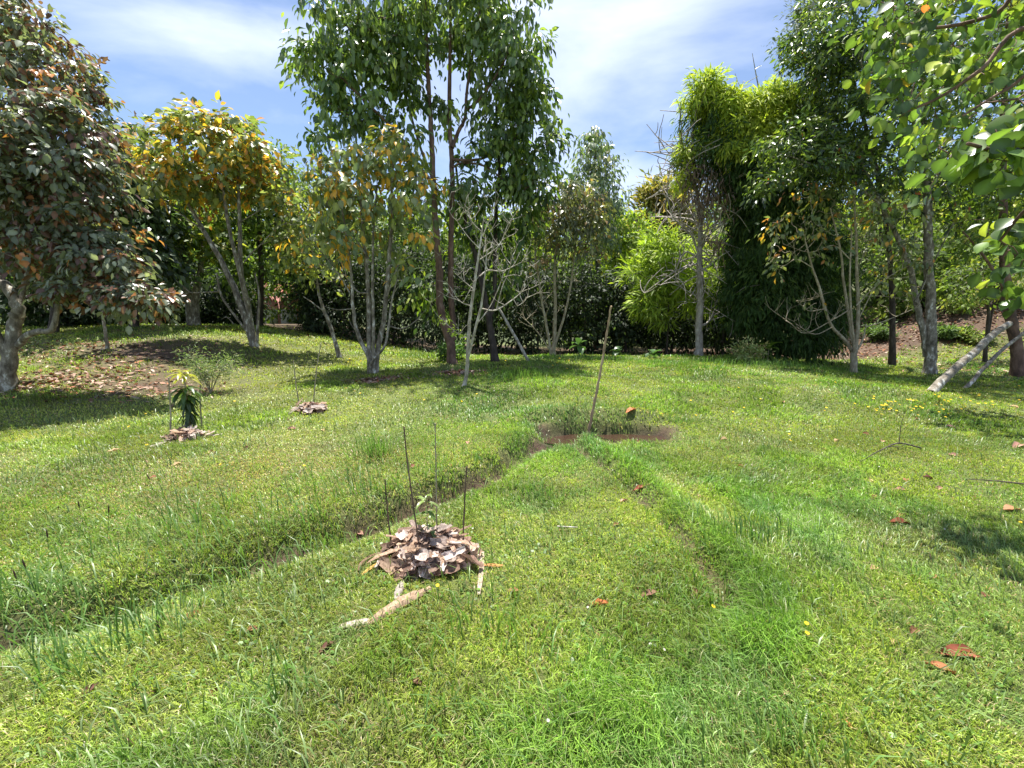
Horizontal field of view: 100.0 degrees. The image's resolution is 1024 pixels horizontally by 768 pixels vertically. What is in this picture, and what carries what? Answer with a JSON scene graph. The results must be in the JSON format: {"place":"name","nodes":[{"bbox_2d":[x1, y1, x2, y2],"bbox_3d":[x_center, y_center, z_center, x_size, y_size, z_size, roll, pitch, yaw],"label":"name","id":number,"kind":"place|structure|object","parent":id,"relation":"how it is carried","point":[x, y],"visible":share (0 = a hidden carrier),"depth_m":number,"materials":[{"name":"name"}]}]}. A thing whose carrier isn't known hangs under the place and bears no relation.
{"place":"outdoors","nodes":[
{"label":"outdoors","id":0,"kind":"place"},
{"bbox_2d":[0,224,1023,767],"bbox_3d":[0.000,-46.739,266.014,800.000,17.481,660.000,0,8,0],"label":"ground","id":1,"kind":"structure","parent":0,"point":[154,352],"depth_m":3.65,"materials":[{"name":"green plant"}]},
{"bbox_2d":[0,270,101,327],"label":"hedge shrub","id":2,"kind":"object","parent":1,"relation":"on","point":[36,308],"visible":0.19,"depth_m":14.75,"materials":[{"name":"green plant"}]},
{"bbox_2d":[3,281,141,326],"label":"hedge shrub","id":3,"kind":"object","parent":1,"relation":"on","point":[89,320],"visible":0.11,"depth_m":15.45,"materials":[{"name":"green plant"}]},
{"bbox_2d":[0,144,162,332],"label":"dark tree","id":4,"kind":"object","parent":1,"relation":"on","point":[51,308],"depth_m":13.38,"materials":[{"name":"green plant"}]},
{"bbox_2d":[0,0,190,391],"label":"broadleaf tree","id":5,"kind":"object","parent":1,"relation":"on","point":[39,115],"visible":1,"depth_m":7.37,"materials":[{"name":"green plant"}]},
{"bbox_2d":[75,211,152,348],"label":"slender tree","id":6,"kind":"object","parent":1,"relation":"on","point":[106,340],"visible":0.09,"depth_m":11.49,"materials":[{"name":"grey plant"}]},
{"bbox_2d":[114,111,166,159],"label":"distant tree","id":7,"kind":"object","parent":1,"relation":"on","point":[135,133],"visible":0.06,"depth_m":31.38,"materials":[{"name":"green plant"}]},
{"bbox_2d":[71,113,219,327],"bbox_3d":[-12.663,-5.233,14.344,4.665,6.911,3.763,-4,10,-27],"label":"broadleaf tree","id":8,"kind":"object","parent":1,"relation":"on","point":[178,268],"visible":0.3,"depth_m":14.23,"materials":[{"name":"green plant"}]},
{"bbox_2d":[96,276,203,323],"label":"hedge shrub","id":9,"kind":"object","parent":1,"relation":"on","point":[175,312],"visible":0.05,"depth_m":18.40,"materials":[{"name":"green plant"}]},
{"bbox_2d":[168,377,171,431],"bbox_3d":[-4.662,0.332,5.848,0.099,0.865,0.028,0,8,0],"label":"plant stake","id":10,"kind":"object","parent":1,"relation":"on","point":[170,408],"visible":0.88,"depth_m":5.84,"materials":[{"name":"brown wood"}]},
{"bbox_2d":[117,179,252,325],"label":"forked tree","id":11,"kind":"object","parent":1,"relation":"on","point":[192,310],"visible":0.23,"depth_m":16.27,"materials":[{"name":"green plant"}]},
{"bbox_2d":[150,425,219,446],"bbox_3d":[-4.447,0.710,5.730,0.580,0.311,0.796,4,9,24],"label":"leaf heap","id":12,"kind":"object","parent":1,"relation":"on","point":[185,433],"visible":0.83,"depth_m":5.69,"materials":[{"name":"beige plant"}]},
{"bbox_2d":[167,370,204,427],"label":"seedling","id":13,"kind":"object","parent":1,"relation":"on","point":[187,403],"visible":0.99,"depth_m":5.98,"materials":[{"name":"green plant"}]},
{"bbox_2d":[157,269,237,324],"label":"hedge shrub","id":14,"kind":"object","parent":1,"relation":"on","point":[205,320],"visible":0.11,"depth_m":19.48,"materials":[{"name":"green plant"}]},
{"bbox_2d":[199,380,202,427],"bbox_3d":[-4.561,0.322,6.301,0.070,0.788,0.028,0,8,0],"label":"plant stake","id":15,"kind":"object","parent":1,"relation":"on","point":[200,406],"visible":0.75,"depth_m":6.30,"materials":[{"name":"brown wood"}]},
{"bbox_2d":[113,90,306,347],"bbox_3d":[-8.810,-4.764,13.146,5.017,7.422,3.514,0,8,0],"label":"golden leaved tree","id":16,"kind":"object","parent":1,"relation":"on","point":[227,156],"visible":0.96,"depth_m":12.38,"materials":[{"name":"yellow plant"}]},
{"bbox_2d":[170,342,252,392],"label":"feathery shrub","id":17,"kind":"object","parent":1,"relation":"on","point":[207,373],"visible":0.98,"depth_m":8.64,"materials":[{"name":"green plant"}]},
{"bbox_2d":[176,202,258,322],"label":"broadleaf tree","id":18,"kind":"object","parent":1,"relation":"on","point":[211,271],"visible":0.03,"depth_m":23.00,"materials":[{"name":"green plant"}]},
{"bbox_2d":[176,268,277,324],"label":"hedge shrub","id":19,"kind":"object","parent":1,"relation":"on","point":[219,311],"visible":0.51,"depth_m":19.37,"materials":[{"name":"green plant"}]},
{"bbox_2d":[179,126,317,325],"bbox_3d":[-11.396,-6.404,18.244,6.678,8.086,5.043,0,8,0],"label":"rounded tree","id":20,"kind":"object","parent":1,"relation":"on","point":[253,231],"visible":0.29,"depth_m":18.11,"materials":[{"name":"green plant"}]},
{"bbox_2d":[263,283,300,323],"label":"house","id":21,"kind":"structure","parent":1,"relation":"on","point":[279,320],"depth_m":26.60,"materials":[{"name":"tile"}]},
{"bbox_2d":[263,309,277,323],"bbox_3d":[-15.045,-4.071,26.669,1.000,1.100,0.036,0,8,0],"label":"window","id":22,"kind":"structure","parent":21,"relation":"in","point":[275,320],"depth_m":26.66,"materials":[{"name":"grey glass"}]},
{"bbox_2d":[280,309,296,323],"bbox_3d":[-13.845,-4.071,26.669,1.000,1.100,0.036,0,8,0],"label":"window","id":23,"kind":"structure","parent":21,"relation":"in","point":[285,320],"depth_m":26.64,"materials":[{"name":"grey glass"}]},
{"bbox_2d":[249,246,348,323],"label":"shrub","id":24,"kind":"object","parent":1,"relation":"on","point":[278,311],"visible":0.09,"depth_m":25.57,"materials":[{"name":"green plant"}]},
{"bbox_2d":[246,150,356,325],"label":"silvery tree","id":25,"kind":"object","parent":1,"relation":"on","point":[305,184],"visible":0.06,"depth_m":21.36,"materials":[{"name":"green plant"}]},
{"bbox_2d":[255,183,349,357],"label":"leaning tree","id":26,"kind":"object","parent":1,"relation":"on","point":[313,272],"visible":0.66,"depth_m":13.11,"materials":[{"name":"green plant"}]},
{"bbox_2d":[289,398,328,414],"bbox_3d":[-3.490,0.422,7.425,0.678,0.356,0.517,2,9,12],"label":"leaf heap","id":27,"kind":"object","parent":1,"relation":"on","point":[311,406],"visible":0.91,"depth_m":7.35,"materials":[{"name":"beige plant"}]},
{"bbox_2d":[274,250,351,332],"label":"hedge shrub","id":28,"kind":"object","parent":1,"relation":"on","point":[304,302],"visible":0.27,"depth_m":19.45,"materials":[{"name":"green plant"}]},
{"bbox_2d":[313,343,320,401],"bbox_3d":[-3.545,-0.158,7.804,0.237,1.168,0.026,0,8,0],"label":"plant stake","id":29,"kind":"object","parent":1,"relation":"on","point":[316,373],"visible":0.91,"depth_m":7.79,"materials":[{"name":"brown wood"}]},
{"bbox_2d":[289,231,393,340],"bbox_3d":[-7.869,-3.933,20.188,4.804,6.371,5.139,0,8,0],"label":"hedge shrub","id":30,"kind":"object","parent":1,"relation":"on","point":[345,298],"visible":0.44,"depth_m":19.20,"materials":[{"name":"green plant"}]},
{"bbox_2d":[298,184,404,326],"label":"broadleaf tree","id":31,"kind":"object","parent":1,"relation":"on","point":[369,226],"visible":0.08,"depth_m":23.38,"materials":[{"name":"green plant"}]},
{"bbox_2d":[276,123,448,373],"bbox_3d":[-3.521,-3.123,10.594,3.680,6.002,2.923,4,9,24],"label":"many stemmed tree","id":32,"kind":"object","parent":1,"relation":"on","point":[335,190],"visible":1,"depth_m":10.17,"materials":[{"name":"green plant"}]},
{"bbox_2d":[384,479,391,547],"bbox_3d":[-0.864,0.942,3.018,0.056,0.567,0.016,4,10,27],"label":"plant stake","id":33,"kind":"object","parent":1,"relation":"on","point":[387,511],"visible":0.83,"depth_m":3.01,"materials":[{"name":"brown wood"}]},
{"bbox_2d":[350,232,435,347],"bbox_3d":[-5.655,-4.210,20.698,4.286,6.763,5.042,-2,9,-12],"label":"hedge shrub","id":34,"kind":"object","parent":1,"relation":"on","point":[396,317],"visible":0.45,"depth_m":19.71,"materials":[{"name":"green plant"}]},
{"bbox_2d":[355,184,458,338],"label":"broadleaf tree","id":35,"kind":"object","parent":1,"relation":"on","point":[412,227],"visible":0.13,"depth_m":24.32,"materials":[{"name":"green plant"}]},
{"bbox_2d":[403,427,419,544],"bbox_3d":[-0.629,0.764,2.772,0.120,0.998,0.015,2,9,11],"label":"plant stake","id":36,"kind":"object","parent":1,"relation":"on","point":[411,488],"visible":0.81,"depth_m":2.76,"materials":[{"name":"brown wood"}]},
{"bbox_2d":[339,519,501,627],"bbox_3d":[-0.531,1.148,2.748,0.938,0.446,1.068,0,8,0],"label":"leaf heap","id":37,"kind":"object","parent":1,"relation":"on","point":[444,547],"visible":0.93,"depth_m":2.77,"materials":[{"name":"beige plant"}]},
{"bbox_2d":[407,494,440,536],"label":"seedling","id":38,"kind":"object","parent":37,"relation":"in","point":[430,512],"visible":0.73,"depth_m":2.86,"materials":[{"name":"green plant"}]},
{"bbox_2d":[275,0,584,363],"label":"tall tree","id":39,"kind":"object","parent":1,"relation":"on","point":[366,56],"visible":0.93,"depth_m":11.52,"materials":[{"name":"green plant"}]},
{"bbox_2d":[434,423,436,526],"bbox_3d":[-0.565,0.741,3.192,0.020,0.922,0.038,0,8,0],"label":"plant stake","id":40,"kind":"object","parent":1,"relation":"on","point":[436,473],"visible":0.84,"depth_m":3.17,"materials":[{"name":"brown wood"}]},
{"bbox_2d":[401,230,487,351],"bbox_3d":[-3.346,-3.964,20.172,4.640,6.064,5.344,0,8,0],"label":"hedge shrub","id":41,"kind":"object","parent":1,"relation":"on","point":[434,332],"visible":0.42,"depth_m":19.22,"materials":[{"name":"green plant"}]},
{"bbox_2d":[429,338,465,361],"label":"shrub","id":42,"kind":"object","parent":1,"relation":"on","point":[444,351],"visible":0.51,"depth_m":13.81,"materials":[{"name":"green plant"}]},
{"bbox_2d":[462,467,466,539],"bbox_3d":[-0.325,0.902,2.944,0.055,0.690,0.015,-5,10,-31],"label":"plant stake","id":43,"kind":"object","parent":1,"relation":"on","point":[464,503],"visible":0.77,"depth_m":2.92,"materials":[{"name":"brown wood"}]},
{"bbox_2d":[424,193,513,347],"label":"broadleaf tree","id":44,"kind":"object","parent":1,"relation":"on","point":[457,247],"visible":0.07,"depth_m":23.84,"materials":[{"name":"green plant"}]},
{"bbox_2d":[397,61,561,361],"bbox_3d":[-1.022,-5.034,13.291,5.119,8.861,2.834,0,8,0],"label":"dark trunk tree","id":45,"kind":"object","parent":1,"relation":"on","point":[508,292],"visible":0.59,"depth_m":13.22,"materials":[{"name":"green plant"}]},
{"bbox_2d":[423,185,549,386],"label":"bare sapling","id":46,"kind":"object","parent":1,"relation":"on","point":[469,343],"visible":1,"depth_m":8.46,"materials":[{"name":"grey plant"}]},
{"bbox_2d":[454,214,531,353],"bbox_3d":[-1.165,-4.532,21.008,4.905,6.730,4.891,1,9,9],"label":"hedge shrub","id":47,"kind":"object","parent":1,"relation":"on","point":[483,327],"visible":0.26,"depth_m":20.51,"materials":[{"name":"green plant"}]},
{"bbox_2d":[0,285,1023,406],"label":"leaf litter","id":48,"kind":"object","parent":1,"relation":"on","point":[376,378],"visible":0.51,"depth_m":9.99,"materials":[{"name":"brown plant"}]},
{"bbox_2d":[497,307,528,359],"bbox_3d":[0.063,-1.514,13.326,1.054,1.753,0.115,1,9,7],"label":"wooden pole","id":49,"kind":"object","parent":1,"relation":"on","point":[514,335],"visible":0.9,"depth_m":13.30,"materials":[{"name":"grey wood"}]},
{"bbox_2d":[10,187,1022,332],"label":"woodland","id":50,"kind":"object","parent":1,"relation":"on","point":[719,236],"visible":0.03,"depth_m":51.57,"materials":[{"name":"green plant"}]},
{"bbox_2d":[481,202,561,348],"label":"broadleaf tree","id":51,"kind":"object","parent":1,"relation":"on","point":[537,252],"visible":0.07,"depth_m":22.52,"materials":[{"name":"green plant"}]},
{"bbox_2d":[493,248,581,354],"bbox_3d":[1.213,-3.858,20.142,4.256,5.294,5.347,0,8,0],"label":"hedge shrub","id":52,"kind":"object","parent":1,"relation":"on","point":[537,316],"visible":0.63,"depth_m":19.18,"materials":[{"name":"green plant"}]},
{"bbox_2d":[513,167,616,354],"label":"many stemmed tree","id":53,"kind":"object","parent":1,"relation":"on","point":[572,221],"visible":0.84,"depth_m":14.86,"materials":[{"name":"green plant"}]},
{"bbox_2d":[531,237,615,346],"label":"broadleaf tree","id":54,"kind":"object","parent":1,"relation":"on","point":[586,273],"visible":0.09,"depth_m":25.97,"materials":[{"name":"green plant"}]},
{"bbox_2d":[569,338,585,353],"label":"broad leaved plant","id":55,"kind":"object","parent":1,"relation":"on","point":[580,349],"visible":0.87,"depth_m":16.86,"materials":[{"name":"green plant"}]},
{"bbox_2d":[542,248,627,354],"bbox_3d":[3.449,-3.659,20.646,4.384,5.418,6.077,0,8,0],"label":"hedge shrub","id":56,"kind":"object","parent":1,"relation":"on","point":[585,315],"visible":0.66,"depth_m":19.53,"materials":[{"name":"green plant"}]},
{"bbox_2d":[557,125,633,349],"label":"conical tree","id":57,"kind":"object","parent":1,"relation":"on","point":[600,152],"visible":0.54,"depth_m":21.22,"materials":[{"name":"green plant"}]},
{"bbox_2d":[587,306,611,432],"bbox_3d":[1.274,-0.144,6.337,0.336,1.989,0.067,4,10,27],"label":"bamboo cane","id":58,"kind":"object","parent":1,"relation":"on","point":[596,391],"visible":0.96,"depth_m":6.32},
{"bbox_2d":[544,434,666,447],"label":"bare soil","id":59,"kind":"structure","parent":1,"relation":"on","point":[615,438],"depth_m":6.28,"materials":[{"name":"brown soil"}]},
{"bbox_2d":[575,194,665,345],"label":"bright tree","id":60,"kind":"object","parent":1,"relation":"on","point":[627,218],"visible":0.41,"depth_m":23.51,"materials":[{"name":"green plant"}]},
{"bbox_2d":[583,258,676,354],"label":"hedge shrub","id":61,"kind":"object","parent":1,"relation":"on","point":[619,331],"visible":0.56,"depth_m":19.19,"materials":[{"name":"green plant"}]},
{"bbox_2d":[594,267,676,345],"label":"broadleaf tree","id":62,"kind":"object","parent":1,"relation":"on","point":[633,312],"visible":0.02,"depth_m":26.31,"materials":[{"name":"green plant"}]},
{"bbox_2d":[639,589,656,598],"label":"fallen leaf","id":63,"kind":"object","parent":1,"relation":"on","point":[649,592],"visible":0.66,"depth_m":2.54,"materials":[{"name":"brown plant"}]},
{"bbox_2d":[645,349,661,357],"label":"broad leaved plant","id":64,"kind":"object","parent":1,"relation":"on","point":[654,352],"visible":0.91,"depth_m":14.91,"materials":[{"name":"green plant"}]},
{"bbox_2d":[621,164,710,267],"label":"tree","id":65,"kind":"object","parent":1,"relation":"on","point":[647,189],"visible":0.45,"depth_m":28.78,"materials":[{"name":"green plant"}]},
{"bbox_2d":[608,218,724,354],"bbox_3d":[6.524,-4.026,17.810,5.183,6.005,3.702,0,8,0],"label":"yellow shrub","id":66,"kind":"object","parent":1,"relation":"on","point":[660,297],"visible":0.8,"depth_m":17.19,"materials":[{"name":"green plant"}]},
{"bbox_2d":[629,296,716,353],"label":"hedge shrub","id":67,"kind":"object","parent":1,"relation":"on","point":[680,331],"visible":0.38,"depth_m":19.87,"materials":[{"name":"green plant"}]},
{"bbox_2d":[636,74,757,355],"bbox_3d":[6.768,-5.832,15.827,4.748,9.900,4.526,0,8,0],"label":"leafless tree","id":68,"kind":"object","parent":1,"relation":"on","point":[702,240],"visible":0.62,"depth_m":15.76,"materials":[{"name":"grey wood"}]},
{"bbox_2d":[670,228,724,346],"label":"broadleaf tree","id":69,"kind":"object","parent":1,"relation":"on","point":[691,275],"visible":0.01,"depth_m":25.80,"materials":[{"name":"green plant"}]},
{"bbox_2d":[693,225,735,353],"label":"broadleaf tree","id":70,"kind":"object","parent":1,"relation":"on","point":[713,233],"visible":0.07,"depth_m":18.68,"materials":[{"name":"green plant"}]},
{"bbox_2d":[680,292,764,355],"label":"hedge shrub","id":71,"kind":"object","parent":1,"relation":"on","point":[715,337],"visible":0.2,"depth_m":19.91,"materials":[{"name":"green plant"}]},
{"bbox_2d":[723,335,774,361],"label":"shrub","id":72,"kind":"object","parent":1,"relation":"on","point":[745,352],"visible":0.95,"depth_m":13.53,"materials":[{"name":"green plant"}]},
{"bbox_2d":[757,340,782,361],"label":"leaved seedling","id":73,"kind":"object","parent":1,"relation":"on","point":[768,348],"visible":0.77,"depth_m":14.76,"materials":[{"name":"green plant"}]},
{"bbox_2d":[662,53,879,366],"bbox_3d":[8.984,-5.688,14.975,7.782,10.992,4.270,0,8,0],"label":"bamboo clump","id":74,"kind":"object","parent":1,"relation":"on","point":[734,120],"visible":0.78,"depth_m":14.41,"materials":[{"name":"green plant"}]},
{"bbox_2d":[781,202,866,325],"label":"broadleaf tree","id":75,"kind":"object","parent":1,"relation":"on","point":[837,248],"visible":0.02,"depth_m":21.30,"materials":[{"name":"green plant"}]},
{"bbox_2d":[745,177,939,372],"bbox_3d":[9.688,-3.099,12.621,5.523,5.761,2.523,0,8,0],"label":"many stemmed tree","id":76,"kind":"object","parent":1,"relation":"on","point":[853,337],"visible":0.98,"depth_m":12.46,"materials":[{"name":"green plant"}]},
{"bbox_2d":[828,214,904,314],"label":"broadleaf tree","id":77,"kind":"object","parent":1,"relation":"on","point":[864,289],"visible":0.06,"depth_m":23.55,"materials":[{"name":"green plant"}]},
{"bbox_2d":[765,0,981,365],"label":"feathery tree","id":78,"kind":"object","parent":1,"relation":"on","point":[892,342],"visible":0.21,"depth_m":14.28,"materials":[{"name":"green plant"}]},
{"bbox_2d":[860,290,887,305],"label":"bank shrub","id":79,"kind":"object","parent":1,"relation":"on","point":[870,302],"visible":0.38,"depth_m":24.60,"materials":[{"name":"green plant"}]},
{"bbox_2d":[739,0,1023,373],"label":"grey trunk tree","id":80,"kind":"object","parent":1,"relation":"on","point":[820,58],"visible":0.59,"depth_m":11.61,"materials":[{"name":"green plant"}]},
{"bbox_2d":[860,319,904,341],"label":"bank shrub","id":81,"kind":"object","parent":1,"relation":"on","point":[875,332],"visible":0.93,"depth_m":18.75,"materials":[{"name":"green plant"}]},
{"bbox_2d":[806,122,973,306],"bbox_3d":[19.639,-8.637,22.774,8.187,9.272,5.534,0,8,0],"label":"broadleaf tree","id":82,"kind":"object","parent":1,"relation":"on","point":[881,226],"visible":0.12,"depth_m":22.72,"materials":[{"name":"green plant"}]},
{"bbox_2d":[859,409,921,461],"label":"fallen twig","id":83,"kind":"object","parent":1,"relation":"on","point":[895,443],"visible":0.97,"depth_m":5.28,"materials":[{"name":"brown wood"}]},
{"bbox_2d":[869,301,922,319],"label":"bank shrub","id":84,"kind":"object","parent":1,"relation":"on","point":[909,313],"visible":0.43,"depth_m":20.58,"materials":[{"name":"green plant"}]},
{"bbox_2d":[820,0,1023,318],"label":"broadleaf tree","id":85,"kind":"object","parent":1,"relation":"on","point":[982,158],"visible":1,"depth_m":3.27,"materials":[{"name":"green plant"}]},
{"bbox_2d":[863,191,989,276],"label":"broadleaf tree","id":86,"kind":"object","parent":1,"relation":"on","point":[906,238],"visible":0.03,"depth_m":26.71,"materials":[{"name":"green plant"}]},
{"bbox_2d":[847,207,1010,328],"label":"broadleaf tree","id":87,"kind":"object","parent":1,"relation":"on","point":[941,260],"visible":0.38,"depth_m":19.91,"materials":[{"name":"green plant"}]},
{"bbox_2d":[919,660,959,675],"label":"fallen leaf","id":88,"kind":"object","parent":1,"relation":"on","point":[939,665],"visible":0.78,"depth_m":1.99,"materials":[{"name":"plant"}]},
{"bbox_2d":[937,320,973,339],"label":"bank shrub","id":89,"kind":"object","parent":1,"relation":"on","point":[945,332],"visible":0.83,"depth_m":16.91,"materials":[{"name":"green plant"}]},
{"bbox_2d":[936,643,981,657],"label":"fallen leaf","id":90,"kind":"object","parent":1,"relation":"on","point":[953,647],"visible":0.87,"depth_m":2.07,"materials":[{"name":"brown plant"}]},
{"bbox_2d":[936,295,984,315],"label":"bank shrub","id":91,"kind":"object","parent":1,"relation":"on","point":[953,311],"visible":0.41,"depth_m":18.17,"materials":[{"name":"green plant"}]},
{"bbox_2d":[900,146,1023,273],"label":"broadleaf tree","id":92,"kind":"object","parent":1,"relation":"on","point":[955,212],"visible":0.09,"depth_m":24.34,"materials":[{"name":"green plant"}]},
{"bbox_2d":[926,321,1012,392],"bbox_3d":[9.584,-0.559,9.000,2.648,1.508,0.207,-3,9,-21],"label":"wooden pole","id":93,"kind":"object","parent":1,"relation":"on","point":[945,377],"visible":0.96,"depth_m":8.94,"materials":[{"name":"grey wood"}]},
{"bbox_2d":[953,325,997,344],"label":"bank shrub","id":94,"kind":"object","parent":1,"relation":"on","point":[967,335],"visible":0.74,"depth_m":16.51,"materials":[{"name":"green plant"}]},
{"bbox_2d":[935,248,1023,361],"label":"tree","id":95,"kind":"object","parent":1,"relation":"on","point":[986,270],"visible":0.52,"depth_m":14.69,"materials":[{"name":"green plant"}]},
{"bbox_2d":[936,0,1023,376],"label":"dark trunk tree","id":96,"kind":"object","parent":1,"relation":"on","point":[1000,208],"visible":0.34,"depth_m":11.91,"materials":[{"name":"green plant"}]},
{"bbox_2d":[936,217,1023,273],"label":"broadleaf tree","id":97,"kind":"object","parent":1,"relation":"on","point":[1012,242],"visible":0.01,"depth_m":23.80,"materials":[{"name":"green plant"}]},
{"bbox_2d":[940,162,1023,240],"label":"broadleaf tree","id":98,"kind":"object","parent":1,"relation":"on","point":[1015,204],"visible":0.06,"depth_m":23.21,"materials":[{"name":"green plant"}]},
{"bbox_2d":[964,331,1023,387],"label":"wooden pole","id":99,"kind":"object","parent":1,"relation":"on","point":[986,365],"visible":0.93,"depth_m":10.49,"materials":[{"name":"grey wood"}]},
{"bbox_2d":[968,479,1023,484],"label":"fallen twig","id":100,"kind":"object","parent":1,"relation":"on","point":[999,481],"visible":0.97,"depth_m":4.26,"materials":[{"name":"brown wood"}]},
{"bbox_2d":[1003,505,1019,509],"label":"fallen leaf","id":101,"kind":"object","parent":1,"relation":"on","point":[1007,507],"visible":0.81,"depth_m":3.65,"materials":[{"name":"plant"}]},
{"bbox_2d":[1,0,1023,249],"label":"sky","id":102,"kind":"structure","parent":0,"point":[618,64],"materials":[{"name":"blue"}]},
{"bbox_2d":[610,346,622,355],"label":"broad leaved plant","id":103,"kind":"object","parent":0,"point":[616,350],"visible":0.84,"depth_m":15.27,"materials":[{"name":"green plant"}]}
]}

